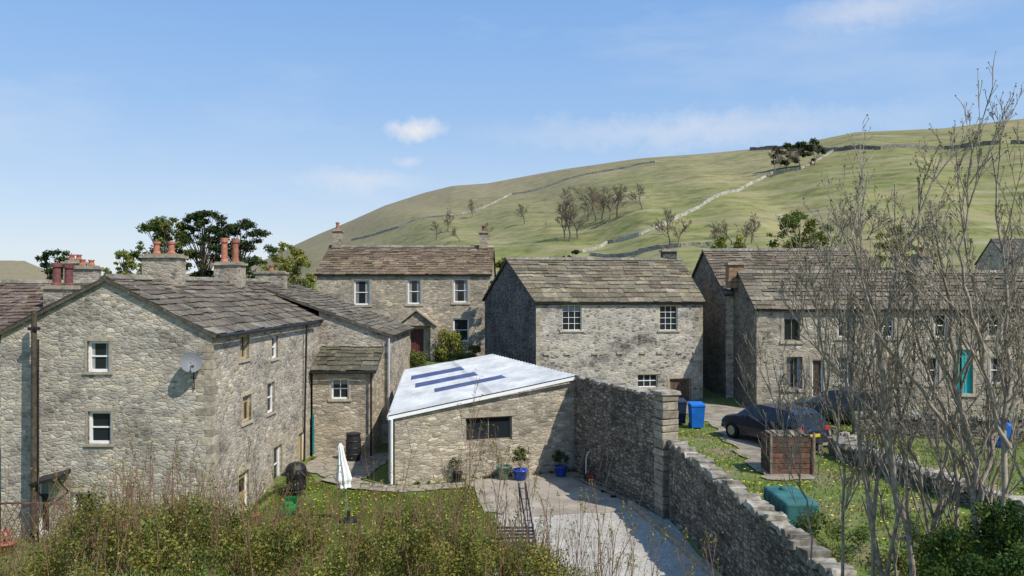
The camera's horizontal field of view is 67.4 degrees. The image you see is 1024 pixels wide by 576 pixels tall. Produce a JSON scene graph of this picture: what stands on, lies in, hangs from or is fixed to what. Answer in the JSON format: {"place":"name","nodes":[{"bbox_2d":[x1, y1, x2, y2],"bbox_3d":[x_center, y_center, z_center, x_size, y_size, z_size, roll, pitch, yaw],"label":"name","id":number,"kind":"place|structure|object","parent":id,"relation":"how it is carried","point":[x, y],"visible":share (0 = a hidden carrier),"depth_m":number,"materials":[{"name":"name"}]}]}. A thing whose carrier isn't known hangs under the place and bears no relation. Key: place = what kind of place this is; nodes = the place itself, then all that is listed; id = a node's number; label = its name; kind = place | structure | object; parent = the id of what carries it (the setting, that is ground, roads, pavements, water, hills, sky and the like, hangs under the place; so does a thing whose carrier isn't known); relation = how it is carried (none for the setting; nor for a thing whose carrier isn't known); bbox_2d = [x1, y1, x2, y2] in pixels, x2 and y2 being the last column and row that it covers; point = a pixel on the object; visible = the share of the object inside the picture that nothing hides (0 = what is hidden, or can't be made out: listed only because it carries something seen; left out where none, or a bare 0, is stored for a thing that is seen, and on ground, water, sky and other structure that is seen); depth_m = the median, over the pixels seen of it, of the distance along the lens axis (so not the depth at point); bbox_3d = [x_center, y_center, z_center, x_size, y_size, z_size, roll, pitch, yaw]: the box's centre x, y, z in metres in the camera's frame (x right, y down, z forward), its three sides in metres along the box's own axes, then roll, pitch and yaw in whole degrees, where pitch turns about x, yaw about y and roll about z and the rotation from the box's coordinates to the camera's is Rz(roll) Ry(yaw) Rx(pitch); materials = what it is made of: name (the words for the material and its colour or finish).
{"place":"outdoors","nodes":[
{"label":"outdoors","id":0,"kind":"place"},
{"bbox_2d":[0,119,1023,575],"bbox_3d":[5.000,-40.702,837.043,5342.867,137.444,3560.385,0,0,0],"label":"ground","id":1,"kind":"structure","parent":0,"point":[678,185],"depth_m":333.85,"materials":[{"name":"green plant"}]},
{"bbox_2d":[0,528,16,554],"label":"potted plant","id":2,"kind":"object","parent":1,"relation":"on","point":[4,546],"visible":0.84,"depth_m":24.44,"materials":[{"name":"plant"}]},
{"bbox_2d":[0,502,67,550],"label":"garden trellis","id":3,"kind":"object","parent":1,"relation":"on","point":[30,503],"visible":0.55,"depth_m":24.70,"materials":[{"name":"brown wood"}]},
{"bbox_2d":[0,254,103,491],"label":"stone cottage","id":4,"kind":"structure","parent":1,"relation":"on","point":[20,299],"depth_m":33.36,"materials":[{"name":"stone"}]},
{"bbox_2d":[35,249,71,279],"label":"leafy tree","id":5,"kind":"object","parent":1,"relation":"on","point":[48,271],"visible":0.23,"depth_m":61.60,"materials":[{"name":"green plant"}]},
{"bbox_2d":[101,249,141,274],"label":"leafy tree","id":6,"kind":"object","parent":1,"relation":"on","point":[127,263],"visible":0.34,"depth_m":63.46,"materials":[{"name":"green plant"}]},
{"bbox_2d":[0,238,323,538],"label":"stone cottage","id":7,"kind":"structure","parent":1,"relation":"on","point":[107,342],"depth_m":26.00,"materials":[{"name":"stone"}]},
{"bbox_2d":[28,311,39,542],"bbox_3d":[-15.855,4.625,25.500,0.309,7.750,0.240,0,0,0],"label":"drainpipe","id":8,"kind":"object","parent":7,"relation":"attached to","point":[33,328],"visible":0.89,"depth_m":25.43,"materials":[{"name":"black metal"}]},
{"bbox_2d":[29,469,70,497],"bbox_3d":[-15.413,6.615,25.659,1.000,1.010,0.719,0,0,0],"label":"door canopy","id":9,"kind":"object","parent":7,"relation":"attached to","point":[48,477],"visible":0.89,"depth_m":25.53,"materials":[{"name":"black metal"}]},
{"bbox_2d":[39,335,303,533],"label":"windows","id":10,"kind":"structure","parent":7,"relation":"in","point":[100,421],"depth_m":26.15,"materials":[{"name":"white wood"}]},
{"bbox_2d":[180,352,201,388],"bbox_3d":[-10.703,2.785,25.677,0.482,1.276,0.660,0,0,22],"label":"satellite dish","id":11,"kind":"object","parent":7,"relation":"attached to","point":[190,362],"visible":1,"depth_m":25.74,"materials":[{"name":"grey metal"}]},
{"bbox_2d":[130,215,196,274],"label":"leafy tree","id":12,"kind":"object","parent":1,"relation":"on","point":[161,228],"visible":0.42,"depth_m":65.42,"materials":[{"name":"green plant"}]},
{"bbox_2d":[166,210,242,276],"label":"scots pine tree","id":13,"kind":"object","parent":1,"relation":"on","point":[203,265],"visible":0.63,"depth_m":67.56,"materials":[{"name":"green plant"}]},
{"bbox_2d":[205,218,277,278],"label":"scots pine tree","id":14,"kind":"object","parent":1,"relation":"on","point":[244,245],"visible":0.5,"depth_m":69.67,"materials":[{"name":"green plant"}]},
{"bbox_2d":[257,241,311,279],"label":"leafy tree","id":15,"kind":"object","parent":1,"relation":"on","point":[276,259],"visible":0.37,"depth_m":89.71,"materials":[{"name":"green plant"}]},
{"bbox_2d":[277,484,298,516],"bbox_3d":[-8.250,7.892,28.504,0.620,0.967,1.127,0,0,0],"label":"lawn mower","id":16,"kind":"object","parent":1,"relation":"on","point":[293,499],"visible":0.51,"depth_m":28.35,"materials":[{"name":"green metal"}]},
{"bbox_2d":[281,461,309,492],"bbox_3d":[-8.560,7.450,30.400,1.020,1.140,0.827,0,0,0],"label":"covered barbecue","id":17,"kind":"object","parent":1,"relation":"on","point":[302,468],"visible":0.84,"depth_m":30.10,"materials":[{"name":"fabric"}]},
{"bbox_2d":[277,254,316,290],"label":"leafy tree","id":18,"kind":"object","parent":1,"relation":"on","point":[307,280],"visible":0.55,"depth_m":65.67,"materials":[{"name":"green plant"}]},
{"bbox_2d":[0,419,647,575],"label":"hedge","id":19,"kind":"object","parent":1,"relation":"on","point":[423,530],"visible":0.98,"depth_m":10.07,"materials":[{"name":"green plant"}]},
{"bbox_2d":[253,283,413,455],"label":"stone cottage","id":20,"kind":"structure","parent":1,"relation":"on","point":[361,364],"depth_m":37.69,"materials":[{"name":"stone"}]},
{"bbox_2d":[311,338,389,455],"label":"windows","id":21,"kind":"structure","parent":20,"relation":"in","point":[340,386],"depth_m":36.73,"materials":[{"name":"white wood"}]},
{"bbox_2d":[336,442,356,523],"bbox_3d":[-5.661,6.639,26.300,0.723,2.722,0.600,0,0,0],"label":"garden parasol","id":22,"kind":"object","parent":1,"relation":"on","point":[345,481],"visible":0.87,"depth_m":26.20,"materials":[{"name":"white fabric"}]},
{"bbox_2d":[305,453,394,479],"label":"flagstone path","id":23,"kind":"structure","parent":1,"relation":"on","point":[323,465],"depth_m":34.71,"materials":[{"name":"stone"}]},
{"bbox_2d":[345,432,361,461],"bbox_3d":[-7.350,7.340,35.600,0.741,1.320,0.741,0,0,45],"label":"water butt","id":24,"kind":"object","parent":23,"relation":"on","point":[353,440],"visible":1,"depth_m":35.32,"materials":[{"name":"black plastic"}]},
{"bbox_2d":[50,375,723,575],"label":"bare shrub","id":25,"kind":"object","parent":1,"relation":"on","point":[497,508],"visible":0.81,"depth_m":10.66,"materials":[{"name":"brown plant"}]},
{"bbox_2d":[321,476,475,491],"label":"flagstone path","id":26,"kind":"structure","parent":1,"relation":"on","point":[355,484],"depth_m":30.84,"materials":[{"name":"stone"}]},
{"bbox_2d":[448,456,466,481],"bbox_3d":[-2.238,7.441,31.568,0.797,1.018,0.587,0,0,0],"label":"potted plant","id":27,"kind":"object","parent":26,"relation":"on","point":[456,473],"visible":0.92,"depth_m":31.51,"materials":[{"name":"green plant"}]},
{"bbox_2d":[231,456,574,526],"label":"wall foot weeds","id":28,"kind":"object","parent":1,"relation":"on","point":[268,493],"depth_m":31.40,"materials":[{"name":"green plant"}]},
{"bbox_2d":[314,222,495,361],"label":"stone farmhouse","id":29,"kind":"object","parent":1,"relation":"on","point":[426,292],"visible":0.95,"depth_m":52.27,"materials":[{"name":"stone"}]},
{"bbox_2d":[354,279,468,354],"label":"windows","id":30,"kind":"structure","parent":29,"relation":"in","point":[361,288],"depth_m":52.30,"materials":[{"name":"white wood"}]},
{"bbox_2d":[351,208,479,239],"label":"hill wall","id":31,"kind":"structure","parent":1,"relation":"on","point":[382,231],"depth_m":528.07,"materials":[{"name":"stone"}]},
{"bbox_2d":[410,348,466,367],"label":"garden shrub","id":32,"kind":"object","parent":1,"relation":"on","point":[417,359],"visible":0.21,"depth_m":48.38,"materials":[{"name":"green plant"}]},
{"bbox_2d":[432,327,464,361],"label":"climbing shrub","id":33,"kind":"object","parent":1,"relation":"on","point":[450,338],"visible":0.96,"depth_m":51.31,"materials":[{"name":"green plant"}]},
{"bbox_2d":[442,209,454,231],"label":"leafless tree","id":34,"kind":"object","parent":1,"relation":"on","point":[447,218],"visible":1,"depth_m":413.06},
{"bbox_2d":[461,344,480,358],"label":"leafy tree","id":35,"kind":"object","parent":1,"relation":"on","point":[474,348],"visible":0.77,"depth_m":48.86,"materials":[{"name":"green plant"}]},
{"bbox_2d":[387,354,575,485],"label":"stone outbuilding","id":36,"kind":"structure","parent":1,"relation":"on","point":[521,403],"depth_m":32.71,"materials":[{"name":"beige stone"}]},
{"bbox_2d":[389,410,510,483],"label":"windows","id":37,"kind":"structure","parent":36,"relation":"in","point":[503,423],"depth_m":32.39,"materials":[{"name":"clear glass"}]},
{"bbox_2d":[487,257,505,287],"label":"leafy tree","id":38,"kind":"object","parent":1,"relation":"on","point":[499,263],"visible":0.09,"depth_m":50.12,"materials":[{"name":"green plant"}]},
{"bbox_2d":[474,472,649,515],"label":"concrete yard","id":39,"kind":"structure","parent":1,"relation":"on","point":[566,486],"depth_m":29.34,"materials":[{"name":"concrete"}]},
{"bbox_2d":[489,439,518,479],"bbox_3d":[-0.368,7.072,32.075,1.336,1.755,1.747,0,0,0],"label":"potted plant","id":40,"kind":"object","parent":39,"relation":"on","point":[505,470],"visible":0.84,"depth_m":31.85,"materials":[{"name":"green plant"}]},
{"bbox_2d":[512,445,529,480],"bbox_3d":[0.390,7.249,31.873,0.832,1.401,0.735,0,0,0],"label":"potted plant","id":41,"kind":"object","parent":39,"relation":"on","point":[520,473],"visible":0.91,"depth_m":31.78,"materials":[{"name":"green plant"}]},
{"bbox_2d":[551,449,569,476],"bbox_3d":[2.039,7.391,32.455,0.786,1.117,0.735,0,0,0],"label":"potted plant","id":42,"kind":"object","parent":39,"relation":"on","point":[560,470],"visible":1,"depth_m":32.30,"materials":[{"name":"green plant"}]},
{"bbox_2d":[576,445,623,497],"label":"garden tools","id":43,"kind":"object","parent":39,"relation":"on","point":[613,496],"visible":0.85,"depth_m":30.69,"materials":[{"name":"black metal"}]},
{"bbox_2d":[572,474,632,500],"bbox_3d":[3.639,7.870,30.347,0.470,0.100,4.115,0,0,-26],"label":"wooden ladder","id":44,"kind":"object","parent":39,"relation":"on","point":[604,489],"visible":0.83,"depth_m":30.47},
{"bbox_2d":[555,207,573,239],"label":"leafless tree","id":45,"kind":"object","parent":1,"relation":"on","point":[565,227],"visible":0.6,"depth_m":327.66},
{"bbox_2d":[480,161,655,209],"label":"hill wall","id":46,"kind":"structure","parent":1,"relation":"on","point":[567,179],"depth_m":532.95,"materials":[{"name":"stone"}]},
{"bbox_2d":[555,186,583,241],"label":"leafless tree","id":47,"kind":"object","parent":1,"relation":"on","point":[565,206],"visible":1,"depth_m":320.75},
{"bbox_2d":[562,208,590,238],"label":"leafless tree","id":48,"kind":"object","parent":1,"relation":"on","point":[588,216],"visible":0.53,"depth_m":330.01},
{"bbox_2d":[571,186,597,220],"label":"leafless tree","id":49,"kind":"object","parent":1,"relation":"on","point":[591,203],"visible":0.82,"depth_m":365.37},
{"bbox_2d":[482,247,705,399],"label":"stone barn","id":50,"kind":"structure","parent":1,"relation":"on","point":[638,322],"depth_m":41.12,"materials":[{"name":"stone"}]},
{"bbox_2d":[562,305,690,399],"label":"windows","id":51,"kind":"structure","parent":50,"relation":"in","point":[571,314],"depth_m":41.12,"materials":[{"name":"white wood"}]},
{"bbox_2d":[444,185,752,239],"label":"distant tree buds","id":52,"kind":"object","parent":1,"relation":"on","point":[576,206],"visible":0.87,"depth_m":337.08,"materials":[{"name":"brown plant"}]},
{"bbox_2d":[590,186,612,219],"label":"leafless tree","id":53,"kind":"object","parent":1,"relation":"on","point":[608,196],"visible":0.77,"depth_m":355.93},
{"bbox_2d":[494,510,714,575],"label":"gravel yard","id":54,"kind":"structure","parent":1,"relation":"on","point":[669,564],"depth_m":24.07,"materials":[{"name":"gravel"}]},
{"bbox_2d":[497,524,533,550],"bbox_3d":[0.100,7.495,22.560,1.100,0.950,0.560,0,0,0],"label":"garden bench","id":55,"kind":"object","parent":54,"relation":"on","point":[519,533],"visible":0.23,"depth_m":22.80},
{"bbox_2d":[518,482,535,547],"bbox_3d":[0.475,6.970,23.846,0.599,2.011,0.942,0,0,0],"label":"folding stepladder","id":56,"kind":"object","parent":54,"relation":"on","point":[521,501],"visible":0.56,"depth_m":23.58,"materials":[{"name":"metal"}]},
{"bbox_2d":[628,500,722,575],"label":"timber edging","id":57,"kind":"object","parent":54,"relation":"on","point":[701,563],"visible":1,"depth_m":23.85,"materials":[{"name":"wood"}]},
{"bbox_2d":[594,185,627,218],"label":"leafless tree","id":58,"kind":"object","parent":1,"relation":"on","point":[604,200],"visible":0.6,"depth_m":347.56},
{"bbox_2d":[575,374,658,512],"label":"tall stone wall","id":59,"kind":"structure","parent":1,"relation":"on","point":[614,420],"depth_m":29.72,"materials":[{"name":"stone"}]},
{"bbox_2d":[613,183,626,217],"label":"leafless tree","id":60,"kind":"object","parent":1,"relation":"on","point":[619,196],"visible":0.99,"depth_m":339.29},
{"bbox_2d":[623,183,644,209],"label":"leafless tree","id":61,"kind":"object","parent":1,"relation":"on","point":[632,197],"visible":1,"depth_m":331.71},
{"bbox_2d":[264,425,1019,538],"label":"dandelions","id":62,"kind":"object","parent":1,"relation":"on","point":[704,455],"visible":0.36,"depth_m":26.47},
{"bbox_2d":[590,242,714,257],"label":"hill wall","id":63,"kind":"structure","parent":1,"relation":"on","point":[649,248],"depth_m":235.57,"materials":[{"name":"stone"}]},
{"bbox_2d":[648,208,675,242],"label":"leafless tree","id":64,"kind":"object","parent":1,"relation":"on","point":[660,226],"visible":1,"depth_m":234.89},
{"bbox_2d":[650,389,680,518],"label":"stone gate pier","id":65,"kind":"structure","parent":1,"relation":"on","point":[666,412],"depth_m":26.63,"materials":[{"name":"stone"}]},
{"bbox_2d":[581,171,772,252],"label":"hill wall","id":66,"kind":"structure","parent":1,"relation":"on","point":[675,218],"depth_m":302.89,"materials":[{"name":"stone"}]},
{"bbox_2d":[667,219,691,242],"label":"leafless tree","id":67,"kind":"object","parent":1,"relation":"on","point":[683,230],"visible":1,"depth_m":231.66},
{"bbox_2d":[676,398,686,423],"bbox_3d":[7.350,5.449,33.929,0.620,1.096,0.778,0,0,0],"label":"wheelie bin","id":68,"kind":"object","parent":1,"relation":"on","point":[682,404],"visible":0.49,"depth_m":33.60,"materials":[{"name":"plastic"}]},
{"bbox_2d":[687,401,705,427],"bbox_3d":[7.900,5.449,32.929,0.620,1.096,0.778,0,0,0],"label":"wheelie bin","id":69,"kind":"object","parent":1,"relation":"on","point":[696,411],"visible":1,"depth_m":32.62,"materials":[{"name":"blue plastic"}]},
{"bbox_2d":[704,221,731,244],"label":"leafless tree","id":70,"kind":"object","parent":1,"relation":"on","point":[722,231],"visible":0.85,"depth_m":224.63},
{"bbox_2d":[710,235,746,248],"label":"leafy tree","id":71,"kind":"object","parent":1,"relation":"on","point":[718,243],"visible":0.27,"depth_m":130.60,"materials":[{"name":"green plant"}]},
{"bbox_2d":[740,222,761,243],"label":"leafless tree","id":72,"kind":"object","parent":1,"relation":"on","point":[746,235],"visible":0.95,"depth_m":216.52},
{"bbox_2d":[744,211,760,242],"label":"leafless tree","id":73,"kind":"object","parent":1,"relation":"on","point":[752,221],"visible":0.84,"depth_m":220.71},
{"bbox_2d":[668,439,856,575],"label":"stone wall","id":74,"kind":"structure","parent":1,"relation":"on","point":[759,536],"depth_m":20.37,"materials":[{"name":"stone"}]},
{"bbox_2d":[767,147,783,170],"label":"leafless tree","id":75,"kind":"object","parent":1,"relation":"on","point":[777,162],"visible":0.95,"depth_m":394.95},
{"bbox_2d":[779,149,795,168],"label":"leafless tree","id":76,"kind":"object","parent":1,"relation":"on","point":[788,152],"visible":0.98,"depth_m":382.64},
{"bbox_2d":[764,485,818,533],"bbox_3d":[7.100,5.775,19.600,0.900,1.250,1.700,0,0,0],"label":"oil tank","id":77,"kind":"object","parent":1,"relation":"on","point":[779,498],"visible":0.52,"depth_m":19.06,"materials":[{"name":"green plastic"}]},
{"bbox_2d":[787,147,805,169],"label":"leafless tree","id":78,"kind":"object","parent":1,"relation":"on","point":[796,155],"visible":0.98,"depth_m":379.77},
{"bbox_2d":[771,138,826,165],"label":"distant trees","id":79,"kind":"object","parent":1,"relation":"on","point":[808,148],"visible":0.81,"depth_m":390.79,"materials":[{"name":"green plant"}]},
{"bbox_2d":[766,209,833,247],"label":"leafy tree","id":80,"kind":"object","parent":1,"relation":"on","point":[794,218],"visible":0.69,"depth_m":148.37,"materials":[{"name":"green plant"}]},
{"bbox_2d":[773,149,833,173],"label":"hill wall","id":81,"kind":"structure","parent":1,"relation":"on","point":[807,164],"depth_m":388.25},
{"bbox_2d":[827,211,849,243],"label":"leafless tree","id":82,"kind":"object","parent":1,"relation":"on","point":[842,223],"visible":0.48,"depth_m":216.85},
{"bbox_2d":[790,387,891,419],"bbox_3d":[14.613,5.228,34.292,4.210,1.496,2.040,0,0,30],"label":"parked car","id":83,"kind":"object","parent":1,"relation":"on","point":[831,396],"visible":0.16,"depth_m":33.70,"materials":[{"name":"grey paint"}]},
{"bbox_2d":[815,426,878,449],"bbox_3d":[12.059,5.688,29.280,4.233,0.675,2.231,0,0,0],"label":"rubble stone pile","id":84,"kind":"object","parent":1,"relation":"on","point":[833,430],"visible":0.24,"depth_m":29.05,"materials":[{"name":"stone"}]},
{"bbox_2d":[693,255,1023,412],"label":"walls","id":85,"kind":"structure","parent":1,"relation":"on","point":[728,321],"depth_m":38.01,"materials":[{"name":"stone"}]},
{"bbox_2d":[691,248,1023,311],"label":"roof","id":86,"kind":"structure","parent":85,"relation":"on","point":[760,290],"depth_m":39.72,"materials":[{"name":"stone"}]},
{"bbox_2d":[724,261,745,287],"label":"chimney","id":87,"kind":"object","parent":86,"relation":"on","point":[732,268],"visible":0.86,"depth_m":41.05,"materials":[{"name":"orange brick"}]},
{"bbox_2d":[907,247,934,277],"bbox_3d":[21.297,-1.165,40.007,0.971,1.931,0.969,0,0,0],"label":"chimney","id":88,"kind":"object","parent":86,"relation":"on","point":[923,265],"visible":0.3,"depth_m":39.60,"materials":[{"name":"stone"}]},
{"bbox_2d":[754,310,1004,403],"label":"stone trim","id":89,"kind":"structure","parent":85,"relation":"attached to","point":[760,397],"depth_m":37.75,"materials":[{"name":"grey stone"}]},
{"bbox_2d":[784,312,1002,395],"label":"windows","id":90,"kind":"structure","parent":85,"relation":"attached to","point":[791,325],"depth_m":37.84,"materials":[{"name":"white wood"}]},
{"bbox_2d":[733,51,1023,575],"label":"bare ash tree","id":91,"kind":"object","parent":1,"relation":"on","point":[937,513],"visible":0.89,"depth_m":11.67,"materials":[{"name":"grey plant"}]},
{"bbox_2d":[862,202,898,239],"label":"leafless tree","id":92,"kind":"object","parent":1,"relation":"on","point":[884,221],"visible":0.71,"depth_m":212.31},
{"bbox_2d":[750,140,1023,150],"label":"hill wall","id":93,"kind":"structure","parent":1,"relation":"on","point":[851,147],"depth_m":390.65,"materials":[{"name":"stone"}]},
{"bbox_2d":[794,505,987,575],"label":"shrub","id":94,"kind":"object","parent":1,"relation":"on","point":[864,535],"visible":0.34,"depth_m":17.47,"materials":[{"name":"green plant"}]},
{"bbox_2d":[873,224,917,269],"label":"leafy tree","id":95,"kind":"object","parent":1,"relation":"on","point":[883,246],"visible":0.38,"depth_m":109.67,"materials":[{"name":"green plant"}]},
{"bbox_2d":[777,100,1023,575],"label":"bare ash tree","id":96,"kind":"object","parent":1,"relation":"on","point":[1007,384],"visible":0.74,"depth_m":11.31,"materials":[{"name":"brown plant"}]},
{"bbox_2d":[796,113,1012,575],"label":"bare ash tree","id":97,"kind":"object","parent":1,"relation":"on","point":[969,441],"visible":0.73,"depth_m":11.95,"materials":[{"name":"grey plant"}]},
{"bbox_2d":[813,123,1023,575],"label":"bare ash tree","id":98,"kind":"object","parent":1,"relation":"on","point":[874,504],"visible":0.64,"depth_m":12.24,"materials":[{"name":"grey plant"}]},
{"bbox_2d":[826,436,1023,519],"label":"garden wall","id":99,"kind":"structure","parent":1,"relation":"on","point":[843,445],"depth_m":23.14,"materials":[{"name":"stone"}]},
{"bbox_2d":[851,410,1023,441],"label":"garden wall","id":100,"kind":"structure","parent":1,"relation":"on","point":[920,434],"depth_m":30.70,"materials":[{"name":"stone"}]},
{"bbox_2d":[909,471,1023,575],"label":"ivy bush","id":101,"kind":"object","parent":1,"relation":"on","point":[945,542],"visible":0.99,"depth_m":10.18,"materials":[{"name":"green plant"}]},
{"bbox_2d":[936,409,1022,451],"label":"washing line","id":102,"kind":"object","parent":1,"relation":"on","point":[937,427],"visible":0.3,"depth_m":27.97,"materials":[{"name":"black metal"}]},
{"bbox_2d":[974,238,1023,269],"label":"stone cottage","id":103,"kind":"structure","parent":1,"relation":"on","point":[993,248],"depth_m":91.41,"materials":[{"name":"stone"}]},
{"bbox_2d":[996,422,1013,447],"bbox_3d":[18.600,5.545,29.000,0.620,0.910,0.620,0,0,0],"label":"blue drum","id":104,"kind":"object","parent":1,"relation":"on","point":[1008,430],"visible":0.24,"depth_m":28.72,"materials":[{"name":"plastic"}]},
{"bbox_2d":[0,0,1023,275],"label":"sky","id":105,"kind":"structure","parent":0,"point":[297,119],"materials":[{"name":"blue"}]},
{"bbox_2d":[686,401,814,479],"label":"yard track","id":106,"kind":"structure","parent":0,"point":[747,445],"depth_m":29.92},
{"bbox_2d":[721,402,829,445],"bbox_3d":[10.107,5.228,29.787,2.040,1.496,4.210,0,0,-26],"label":"parked car","id":107,"kind":"object","parent":106,"relation":"on","point":[739,423],"visible":0.72,"depth_m":29.11,"materials":[{"name":"blue paint"}]},
{"bbox_2d":[761,429,814,474],"bbox_3d":[9.005,5.325,25.160,1.450,1.350,1.080,0,0,0],"label":"compost bin","id":108,"kind":"object","parent":106,"relation":"on","point":[807,466],"visible":0.7,"depth_m":24.70,"materials":[{"name":"brown wood"}]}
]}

